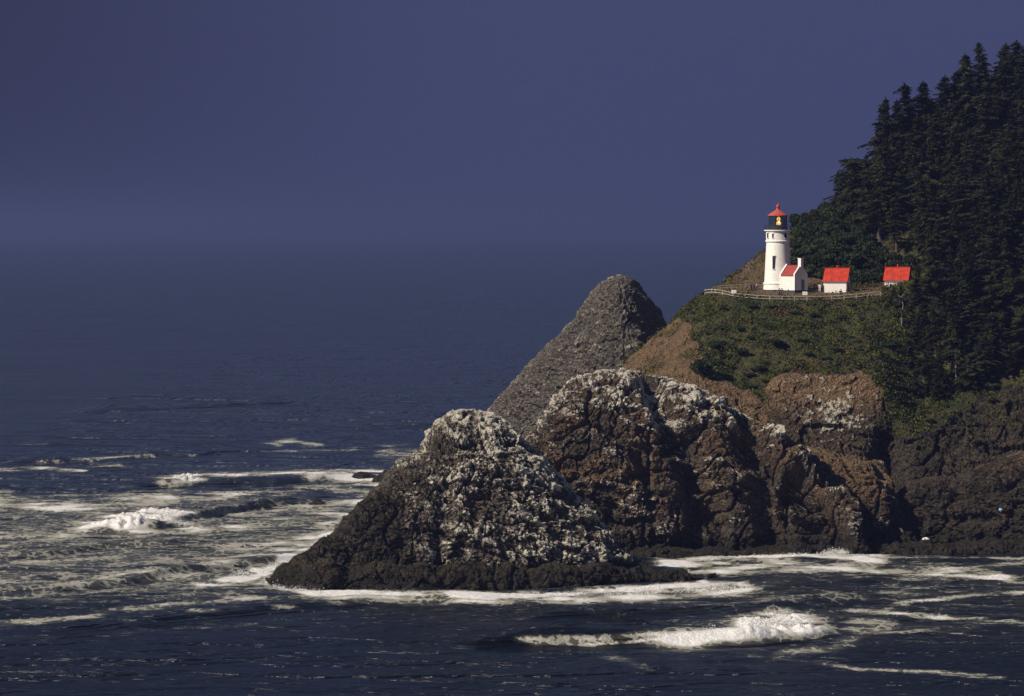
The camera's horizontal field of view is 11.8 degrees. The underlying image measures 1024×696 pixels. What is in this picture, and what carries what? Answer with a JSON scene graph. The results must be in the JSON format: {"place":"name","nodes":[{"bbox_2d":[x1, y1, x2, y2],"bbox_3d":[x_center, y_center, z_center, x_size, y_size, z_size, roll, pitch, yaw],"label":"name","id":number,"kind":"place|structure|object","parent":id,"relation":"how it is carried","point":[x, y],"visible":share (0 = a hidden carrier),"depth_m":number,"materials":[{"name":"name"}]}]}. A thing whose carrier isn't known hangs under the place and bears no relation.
{"place":"outdoors","nodes":[
{"label":"outdoors","id":0,"kind":"place"},
{"bbox_2d":[0,234,1023,695],"bbox_3d":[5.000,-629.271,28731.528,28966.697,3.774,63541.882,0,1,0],"label":"sea","id":1,"kind":"structure","parent":0,"point":[262,390],"depth_m":1053.40,"materials":[{"name":"liquid"}]},
{"bbox_2d":[352,471,376,478],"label":"surf rock","id":2,"kind":"object","parent":1,"relation":"in","point":[361,475],"visible":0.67,"depth_m":1177.47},
{"bbox_2d":[362,584,397,589],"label":"surf rock","id":3,"kind":"object","parent":1,"relation":"in","point":[380,587],"visible":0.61,"depth_m":808.20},
{"bbox_2d":[110,473,848,639],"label":"spray","id":4,"kind":"object","parent":1,"relation":"on","point":[788,622],"visible":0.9,"depth_m":808.84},
{"bbox_2d":[265,408,703,590],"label":"sea rock","id":5,"kind":"object","parent":1,"relation":"in","point":[466,499],"visible":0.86,"depth_m":824.13,"materials":[{"name":"stone"}]},
{"bbox_2d":[487,274,666,439],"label":"sea stack","id":6,"kind":"object","parent":1,"relation":"in","point":[614,321],"visible":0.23,"depth_m":1118.42,"materials":[{"name":"stone"}]},
{"bbox_2d":[693,545,737,556],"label":"surf rock","id":7,"kind":"object","parent":1,"relation":"in","point":[718,550],"visible":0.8,"depth_m":896.40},
{"bbox_2d":[525,368,1023,557],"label":"sea rock","id":8,"kind":"object","parent":1,"relation":"in","point":[645,465],"visible":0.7,"depth_m":905.88,"materials":[{"name":"stone"}]},
{"bbox_2d":[805,446,917,542],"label":"cliff spur","id":9,"kind":"structure","parent":1,"relation":"in","point":[870,485],"depth_m":915.21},
{"bbox_2d":[0,0,1023,233],"label":"sky","id":10,"kind":"structure","parent":0,"point":[117,116],"materials":[{"name":"blue"}]},
{"bbox_2d":[622,121,1023,493],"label":"headland","id":11,"kind":"structure","parent":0,"point":[838,413],"depth_m":950.47,"materials":[{"name":"stone"}]},
{"bbox_2d":[689,359,716,376],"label":"bush","id":12,"kind":"object","parent":11,"relation":"on","point":[699,365],"visible":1,"depth_m":954.26,"materials":[{"name":"green plant"}]},
{"bbox_2d":[764,338,787,346],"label":"bush","id":13,"kind":"object","parent":11,"relation":"on","point":[776,342],"visible":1,"depth_m":962.79,"materials":[{"name":"green plant"}]},
{"bbox_2d":[763,205,807,292],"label":"lighthouse","id":14,"kind":"object","parent":11,"relation":"on","point":[781,271],"visible":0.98,"depth_m":998.91,"materials":[{"name":"white paint"}]},
{"bbox_2d":[705,289,880,300],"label":"rail fence","id":15,"kind":"object","parent":11,"relation":"on","point":[769,298],"visible":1,"depth_m":983.89,"materials":[{"name":"white wood"}]},
{"bbox_2d":[789,237,803,248],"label":"bush","id":16,"kind":"object","parent":11,"relation":"on","point":[793,243],"visible":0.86,"depth_m":1044.12,"materials":[{"name":"green plant"}]},
{"bbox_2d":[788,212,814,226],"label":"bush","id":17,"kind":"object","parent":11,"relation":"on","point":[792,216],"visible":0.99,"depth_m":1057.57,"materials":[{"name":"green plant"}]},
{"bbox_2d":[791,224,822,238],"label":"bush","id":18,"kind":"object","parent":11,"relation":"on","point":[811,230],"visible":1,"depth_m":1047.04,"materials":[{"name":"green plant"}]},
{"bbox_2d":[808,241,835,250],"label":"bush","id":19,"kind":"object","parent":11,"relation":"on","point":[817,247],"visible":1,"depth_m":1035.08,"materials":[{"name":"green plant"}]},
{"bbox_2d":[622,124,1023,453],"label":"slope scrub","id":20,"kind":"object","parent":11,"relation":"on","point":[682,312],"visible":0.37,"depth_m":968.54,"materials":[{"name":"green plant"}]},
{"bbox_2d":[812,252,835,265],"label":"bush","id":21,"kind":"object","parent":11,"relation":"on","point":[824,258],"visible":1,"depth_m":1026.70,"materials":[{"name":"green plant"}]},
{"bbox_2d":[813,243,847,258],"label":"bush","id":22,"kind":"object","parent":11,"relation":"on","point":[829,248],"visible":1,"depth_m":1029.96,"materials":[{"name":"green plant"}]},
{"bbox_2d":[822,172,848,210],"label":"spruce tree","id":23,"kind":"object","parent":11,"relation":"on","point":[837,194],"visible":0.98,"depth_m":1052.61,"materials":[{"name":"green plant"}]},
{"bbox_2d":[819,204,852,220],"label":"bush","id":24,"kind":"object","parent":11,"relation":"on","point":[837,213],"visible":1,"depth_m":1047.55,"materials":[{"name":"green plant"}]},
{"bbox_2d":[823,265,851,292],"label":"oil house","id":25,"kind":"structure","parent":11,"relation":"on","point":[837,279],"depth_m":997.35,"materials":[{"name":"white paint"}]},
{"bbox_2d":[831,233,853,244],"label":"bush","id":26,"kind":"object","parent":11,"relation":"on","point":[847,240],"visible":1,"depth_m":1034.07,"materials":[{"name":"green plant"}]},
{"bbox_2d":[830,157,862,191],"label":"spruce tree","id":27,"kind":"object","parent":11,"relation":"on","point":[848,169],"visible":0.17,"depth_m":1072.51,"materials":[{"name":"green plant"}]},
{"bbox_2d":[835,251,868,267],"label":"bush","id":28,"kind":"object","parent":11,"relation":"on","point":[856,259],"visible":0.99,"depth_m":1023.45,"materials":[{"name":"green plant"}]},
{"bbox_2d":[828,157,878,210],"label":"spruce tree","id":29,"kind":"object","parent":11,"relation":"on","point":[856,182],"visible":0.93,"depth_m":1044.68,"materials":[{"name":"green plant"}]},
{"bbox_2d":[848,223,869,233],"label":"bush","id":30,"kind":"object","parent":11,"relation":"on","point":[854,227],"visible":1,"depth_m":1036.73,"materials":[{"name":"green plant"}]},
{"bbox_2d":[850,174,873,224],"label":"spruce tree","id":31,"kind":"object","parent":11,"relation":"on","point":[864,184],"visible":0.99,"depth_m":1039.18,"materials":[{"name":"green plant"}]},
{"bbox_2d":[854,234,878,242],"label":"bush","id":32,"kind":"object","parent":11,"relation":"on","point":[868,238],"visible":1,"depth_m":1031.06,"materials":[{"name":"green plant"}]},
{"bbox_2d":[854,239,888,260],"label":"bush","id":33,"kind":"object","parent":11,"relation":"on","point":[867,248],"visible":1,"depth_m":1026.37,"materials":[{"name":"green plant"}]},
{"bbox_2d":[861,267,883,282],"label":"bush","id":34,"kind":"object","parent":11,"relation":"on","point":[879,274],"visible":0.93,"depth_m":1014.12,"materials":[{"name":"green plant"}]},
{"bbox_2d":[859,184,886,232],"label":"spruce tree","id":35,"kind":"object","parent":11,"relation":"on","point":[868,225],"visible":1,"depth_m":1035.94,"materials":[{"name":"green plant"}]},
{"bbox_2d":[862,261,885,271],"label":"bush","id":36,"kind":"object","parent":11,"relation":"on","point":[873,264],"visible":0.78,"depth_m":1020.90,"materials":[{"name":"green plant"}]},
{"bbox_2d":[856,158,895,242],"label":"spruce tree","id":37,"kind":"object","parent":11,"relation":"on","point":[882,207],"visible":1,"depth_m":1033.21,"materials":[{"name":"green plant"}]},
{"bbox_2d":[846,162,907,204],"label":"spruce tree","id":38,"kind":"object","parent":11,"relation":"on","point":[874,175],"visible":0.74,"depth_m":1041.16,"materials":[{"name":"green plant"}]},
{"bbox_2d":[857,102,902,179],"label":"spruce tree","id":39,"kind":"object","parent":11,"relation":"on","point":[880,131],"visible":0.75,"depth_m":1052.34,"materials":[{"name":"green plant"}]},
{"bbox_2d":[866,137,894,216],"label":"spruce tree","id":40,"kind":"object","parent":11,"relation":"on","point":[885,155],"visible":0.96,"depth_m":1040.14,"materials":[{"name":"green plant"}]},
{"bbox_2d":[870,133,901,169],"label":"spruce tree","id":41,"kind":"object","parent":11,"relation":"on","point":[892,149],"visible":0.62,"depth_m":1046.83,"materials":[{"name":"green plant"}]},
{"bbox_2d":[871,96,901,158],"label":"spruce tree","id":42,"kind":"object","parent":11,"relation":"on","point":[886,103],"visible":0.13,"depth_m":1075.92,"materials":[{"name":"green plant"}]},
{"bbox_2d":[875,250,902,266],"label":"bush","id":43,"kind":"object","parent":11,"relation":"on","point":[887,255],"visible":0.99,"depth_m":1020.46,"materials":[{"name":"green plant"}]},
{"bbox_2d":[862,171,917,223],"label":"spruce tree","id":44,"kind":"object","parent":11,"relation":"on","point":[892,188],"visible":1,"depth_m":1034.13,"materials":[{"name":"green plant"}]},
{"bbox_2d":[877,99,908,168],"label":"spruce tree","id":45,"kind":"object","parent":11,"relation":"on","point":[898,118],"visible":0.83,"depth_m":1052.94,"materials":[{"name":"green plant"}]},
{"bbox_2d":[882,198,906,252],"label":"spruce tree","id":46,"kind":"object","parent":11,"relation":"on","point":[895,232],"visible":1,"depth_m":1026.18,"materials":[{"name":"green plant"}]},
{"bbox_2d":[882,264,911,286],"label":"oil house","id":47,"kind":"structure","parent":11,"relation":"on","point":[897,274],"depth_m":1001.67,"materials":[{"name":"white paint"}]},
{"bbox_2d":[892,285,906,307],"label":"spruce tree","id":48,"kind":"object","parent":11,"relation":"on","point":[900,292],"visible":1,"depth_m":980.01,"materials":[{"name":"green plant"}]},
{"bbox_2d":[885,255,919,266],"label":"bush","id":49,"kind":"object","parent":11,"relation":"on","point":[894,263],"visible":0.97,"depth_m":1017.72,"materials":[{"name":"green plant"}]},
{"bbox_2d":[867,82,942,152],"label":"spruce tree","id":50,"kind":"object","parent":11,"relation":"on","point":[909,107],"visible":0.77,"depth_m":1057.06,"materials":[{"name":"green plant"}]},
{"bbox_2d":[892,338,924,366],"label":"spruce tree","id":51,"kind":"object","parent":11,"relation":"on","point":[910,347],"visible":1,"depth_m":963.50,"materials":[{"name":"green plant"}]},
{"bbox_2d":[894,263,935,325],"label":"spruce tree","id":52,"kind":"object","parent":11,"relation":"on","point":[917,300],"visible":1,"depth_m":973.15,"materials":[{"name":"green plant"}]},
{"bbox_2d":[907,362,925,396],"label":"spruce tree","id":53,"kind":"object","parent":11,"relation":"on","point":[915,382],"visible":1,"depth_m":956.08,"materials":[{"name":"green plant"}]},
{"bbox_2d":[892,161,943,210],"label":"spruce tree","id":54,"kind":"object","parent":11,"relation":"on","point":[925,167],"visible":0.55,"depth_m":1031.27,"materials":[{"name":"green plant"}]},
{"bbox_2d":[891,264,947,318],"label":"spruce tree","id":55,"kind":"object","parent":11,"relation":"on","point":[931,272],"visible":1,"depth_m":973.91,"materials":[{"name":"green plant"}]},
{"bbox_2d":[905,173,935,242],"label":"spruce tree","id":56,"kind":"object","parent":11,"relation":"on","point":[927,184],"visible":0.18,"depth_m":1024.66,"materials":[{"name":"green plant"}]},
{"bbox_2d":[893,120,950,157],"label":"spruce tree","id":57,"kind":"object","parent":11,"relation":"on","point":[939,135],"visible":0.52,"depth_m":1051.95,"materials":[{"name":"green plant"}]},
{"bbox_2d":[905,172,945,253],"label":"spruce tree","id":58,"kind":"object","parent":11,"relation":"on","point":[925,213],"visible":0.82,"depth_m":1004.99,"materials":[{"name":"green plant"}]},
{"bbox_2d":[918,351,932,386],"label":"spruce tree","id":59,"kind":"object","parent":11,"relation":"on","point":[924,367],"visible":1,"depth_m":958.86,"materials":[{"name":"green plant"}]},
{"bbox_2d":[908,80,948,130],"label":"spruce tree","id":60,"kind":"object","parent":11,"relation":"on","point":[922,88],"visible":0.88,"depth_m":1058.57,"materials":[{"name":"green plant"}]},
{"bbox_2d":[914,297,945,335],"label":"spruce tree","id":61,"kind":"object","parent":11,"relation":"on","point":[934,305],"visible":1,"depth_m":970.33,"materials":[{"name":"green plant"}]},
{"bbox_2d":[920,226,943,290],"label":"spruce tree","id":62,"kind":"object","parent":11,"relation":"on","point":[931,260],"visible":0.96,"depth_m":979.40,"materials":[{"name":"green plant"}]},
{"bbox_2d":[919,307,944,356],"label":"spruce tree","id":63,"kind":"object","parent":11,"relation":"on","point":[934,331],"visible":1,"depth_m":965.41,"materials":[{"name":"green plant"}]},
{"bbox_2d":[919,218,947,265],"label":"spruce tree","id":64,"kind":"object","parent":11,"relation":"on","point":[940,228],"visible":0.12,"depth_m":999.87,"materials":[{"name":"green plant"}]},
{"bbox_2d":[930,156,943,200],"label":"spruce tree","id":65,"kind":"object","parent":11,"relation":"on","point":[937,171],"visible":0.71,"depth_m":1035.28,"materials":[{"name":"green plant"}]},
{"bbox_2d":[919,74,957,148],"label":"spruce tree","id":66,"kind":"object","parent":11,"relation":"on","point":[944,98],"visible":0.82,"depth_m":1056.66,"materials":[{"name":"green plant"}]},
{"bbox_2d":[922,178,954,256],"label":"spruce tree","id":67,"kind":"object","parent":11,"relation":"on","point":[944,208],"visible":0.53,"depth_m":1009.78,"materials":[{"name":"green plant"}]},
{"bbox_2d":[921,222,956,269],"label":"spruce tree","id":68,"kind":"object","parent":11,"relation":"on","point":[938,239],"visible":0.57,"depth_m":989.27,"materials":[{"name":"green plant"}]},
{"bbox_2d":[927,343,950,383],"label":"spruce tree","id":69,"kind":"object","parent":11,"relation":"on","point":[938,360],"visible":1,"depth_m":956.64,"materials":[{"name":"green plant"}]},
{"bbox_2d":[934,71,962,114],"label":"spruce tree","id":70,"kind":"object","parent":11,"relation":"on","point":[955,79],"visible":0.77,"depth_m":1059.22,"materials":[{"name":"green plant"}]},
{"bbox_2d":[918,101,980,144],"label":"spruce tree","id":71,"kind":"object","parent":11,"relation":"on","point":[947,116],"visible":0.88,"depth_m":1049.54,"materials":[{"name":"green plant"}]},
{"bbox_2d":[934,311,965,353],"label":"spruce tree","id":72,"kind":"object","parent":11,"relation":"on","point":[951,327],"visible":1,"depth_m":962.70,"materials":[{"name":"green plant"}]},
{"bbox_2d":[940,329,963,376],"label":"spruce tree","id":73,"kind":"object","parent":11,"relation":"on","point":[950,355],"visible":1,"depth_m":957.29,"materials":[{"name":"green plant"}]},
{"bbox_2d":[943,159,974,244],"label":"spruce tree","id":74,"kind":"object","parent":11,"relation":"on","point":[962,175],"visible":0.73,"depth_m":1005.79,"materials":[{"name":"green plant"}]},
{"bbox_2d":[896,449,1023,543],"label":"rock slab","id":75,"kind":"object","parent":11,"relation":"on","point":[953,508],"visible":0.69,"depth_m":915.76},
{"bbox_2d":[939,268,980,336],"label":"spruce tree","id":76,"kind":"object","parent":11,"relation":"on","point":[964,290],"visible":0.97,"depth_m":968.66,"materials":[{"name":"green plant"}]},
{"bbox_2d":[933,179,998,233],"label":"spruce tree","id":77,"kind":"object","parent":11,"relation":"on","point":[970,199],"visible":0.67,"depth_m":1002.49,"materials":[{"name":"green plant"}]},
{"bbox_2d":[949,59,983,141],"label":"spruce tree","id":78,"kind":"object","parent":11,"relation":"on","point":[967,99],"visible":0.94,"depth_m":1049.63,"materials":[{"name":"green plant"}]},
{"bbox_2d":[946,358,986,388],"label":"spruce tree","id":79,"kind":"object","parent":11,"relation":"on","point":[967,367],"visible":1,"depth_m":953.91,"materials":[{"name":"green plant"}]},
{"bbox_2d":[950,53,983,105],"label":"spruce tree","id":80,"kind":"object","parent":11,"relation":"on","point":[966,58],"visible":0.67,"depth_m":1058.98,"materials":[{"name":"green plant"}]},
{"bbox_2d":[957,324,985,364],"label":"spruce tree","id":81,"kind":"object","parent":11,"relation":"on","point":[972,338],"visible":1,"depth_m":960.36,"materials":[{"name":"green plant"}]},
{"bbox_2d":[961,254,989,309],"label":"spruce tree","id":82,"kind":"object","parent":11,"relation":"on","point":[972,277],"visible":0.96,"depth_m":975.21,"materials":[{"name":"green plant"}]},
{"bbox_2d":[969,42,994,108],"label":"spruce tree","id":83,"kind":"object","parent":11,"relation":"on","point":[980,57],"visible":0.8,"depth_m":1059.43,"materials":[{"name":"green plant"}]},
{"bbox_2d":[954,92,1011,147],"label":"spruce tree","id":84,"kind":"object","parent":11,"relation":"on","point":[998,99],"visible":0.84,"depth_m":1038.28,"materials":[{"name":"green plant"}]},
{"bbox_2d":[965,335,1001,383],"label":"spruce tree","id":85,"kind":"object","parent":11,"relation":"on","point":[981,360],"visible":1,"depth_m":954.69,"materials":[{"name":"green plant"}]},
{"bbox_2d":[954,283,1015,337],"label":"spruce tree","id":86,"kind":"object","parent":11,"relation":"on","point":[1000,301],"visible":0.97,"depth_m":963.90,"materials":[{"name":"green plant"}]},
{"bbox_2d":[974,224,1001,290],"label":"spruce tree","id":87,"kind":"object","parent":11,"relation":"on","point":[988,271],"visible":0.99,"depth_m":977.93,"materials":[{"name":"green plant"}]},
{"bbox_2d":[971,95,1005,153],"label":"spruce tree","id":88,"kind":"object","parent":11,"relation":"on","point":[990,129],"visible":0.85,"depth_m":1033.28,"materials":[{"name":"green plant"}]},
{"bbox_2d":[965,312,1011,364],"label":"spruce tree","id":89,"kind":"object","parent":11,"relation":"on","point":[993,342],"visible":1,"depth_m":957.64,"materials":[{"name":"green plant"}]},
{"bbox_2d":[981,153,998,191],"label":"spruce tree","id":90,"kind":"object","parent":11,"relation":"on","point":[992,159],"visible":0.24,"depth_m":1014.77,"materials":[{"name":"green plant"}]},
{"bbox_2d":[968,211,1015,294],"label":"spruce tree","id":91,"kind":"object","parent":11,"relation":"on","point":[993,234],"visible":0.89,"depth_m":976.35,"materials":[{"name":"green plant"}]},
{"bbox_2d":[960,275,1023,327],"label":"spruce tree","id":92,"kind":"object","parent":11,"relation":"on","point":[1018,293],"visible":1,"depth_m":961.83,"materials":[{"name":"green plant"}]},
{"bbox_2d":[964,130,1022,170],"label":"spruce tree","id":93,"kind":"object","parent":11,"relation":"on","point":[999,138],"visible":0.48,"depth_m":1027.96,"materials":[{"name":"green plant"}]},
{"bbox_2d":[973,61,1016,125],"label":"spruce tree","id":94,"kind":"object","parent":11,"relation":"on","point":[1002,79],"visible":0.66,"depth_m":1048.66,"materials":[{"name":"green plant"}]},
{"bbox_2d":[980,101,1021,156],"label":"spruce tree","id":95,"kind":"object","parent":11,"relation":"on","point":[1013,109],"visible":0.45,"depth_m":1034.23,"materials":[{"name":"green plant"}]},
{"bbox_2d":[980,42,1023,95],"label":"spruce tree","id":96,"kind":"object","parent":11,"relation":"on","point":[1005,48],"visible":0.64,"depth_m":1055.18,"materials":[{"name":"green plant"}]},
{"bbox_2d":[981,196,1023,278],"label":"spruce tree","id":97,"kind":"object","parent":11,"relation":"on","point":[1007,217],"visible":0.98,"depth_m":981.12,"materials":[{"name":"green plant"}]},
{"bbox_2d":[981,52,1023,110],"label":"spruce tree","id":98,"kind":"object","parent":11,"relation":"on","point":[1010,59],"visible":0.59,"depth_m":1051.08,"materials":[{"name":"green plant"}]},
{"bbox_2d":[986,268,1020,320],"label":"spruce tree","id":99,"kind":"object","parent":11,"relation":"on","point":[1009,273],"visible":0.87,"depth_m":968.20,"materials":[{"name":"green plant"}]},
{"bbox_2d":[985,319,1023,354],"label":"spruce tree","id":100,"kind":"object","parent":11,"relation":"on","point":[1018,330],"visible":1,"depth_m":957.10,"materials":[{"name":"green plant"}]},
{"bbox_2d":[985,40,1023,95],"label":"spruce tree","id":101,"kind":"object","parent":11,"relation":"on","point":[1016,46],"visible":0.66,"depth_m":1055.23,"materials":[{"name":"green plant"}]},
{"bbox_2d":[985,207,1023,250],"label":"spruce tree","id":102,"kind":"object","parent":11,"relation":"on","point":[1020,223],"visible":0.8,"depth_m":983.71,"materials":[{"name":"green plant"}]},
{"bbox_2d":[989,239,1020,284],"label":"spruce tree","id":103,"kind":"object","parent":11,"relation":"on","point":[1005,255],"visible":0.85,"depth_m":973.68,"materials":[{"name":"green plant"}]},
{"bbox_2d":[1000,62,1023,104],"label":"spruce tree","id":104,"kind":"object","parent":11,"relation":"on","point":[1019,80],"visible":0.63,"depth_m":1045.01,"materials":[{"name":"green plant"}]},
{"bbox_2d":[1003,231,1023,279],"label":"spruce tree","id":105,"kind":"object","parent":11,"relation":"on","point":[1019,262],"visible":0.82,"depth_m":974.16,"materials":[{"name":"green plant"}]},
{"bbox_2d":[1011,101,1023,151],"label":"spruce tree","id":106,"kind":"object","parent":11,"relation":"on","point":[1019,133],"visible":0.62,"depth_m":1024.96,"materials":[{"name":"green plant"}]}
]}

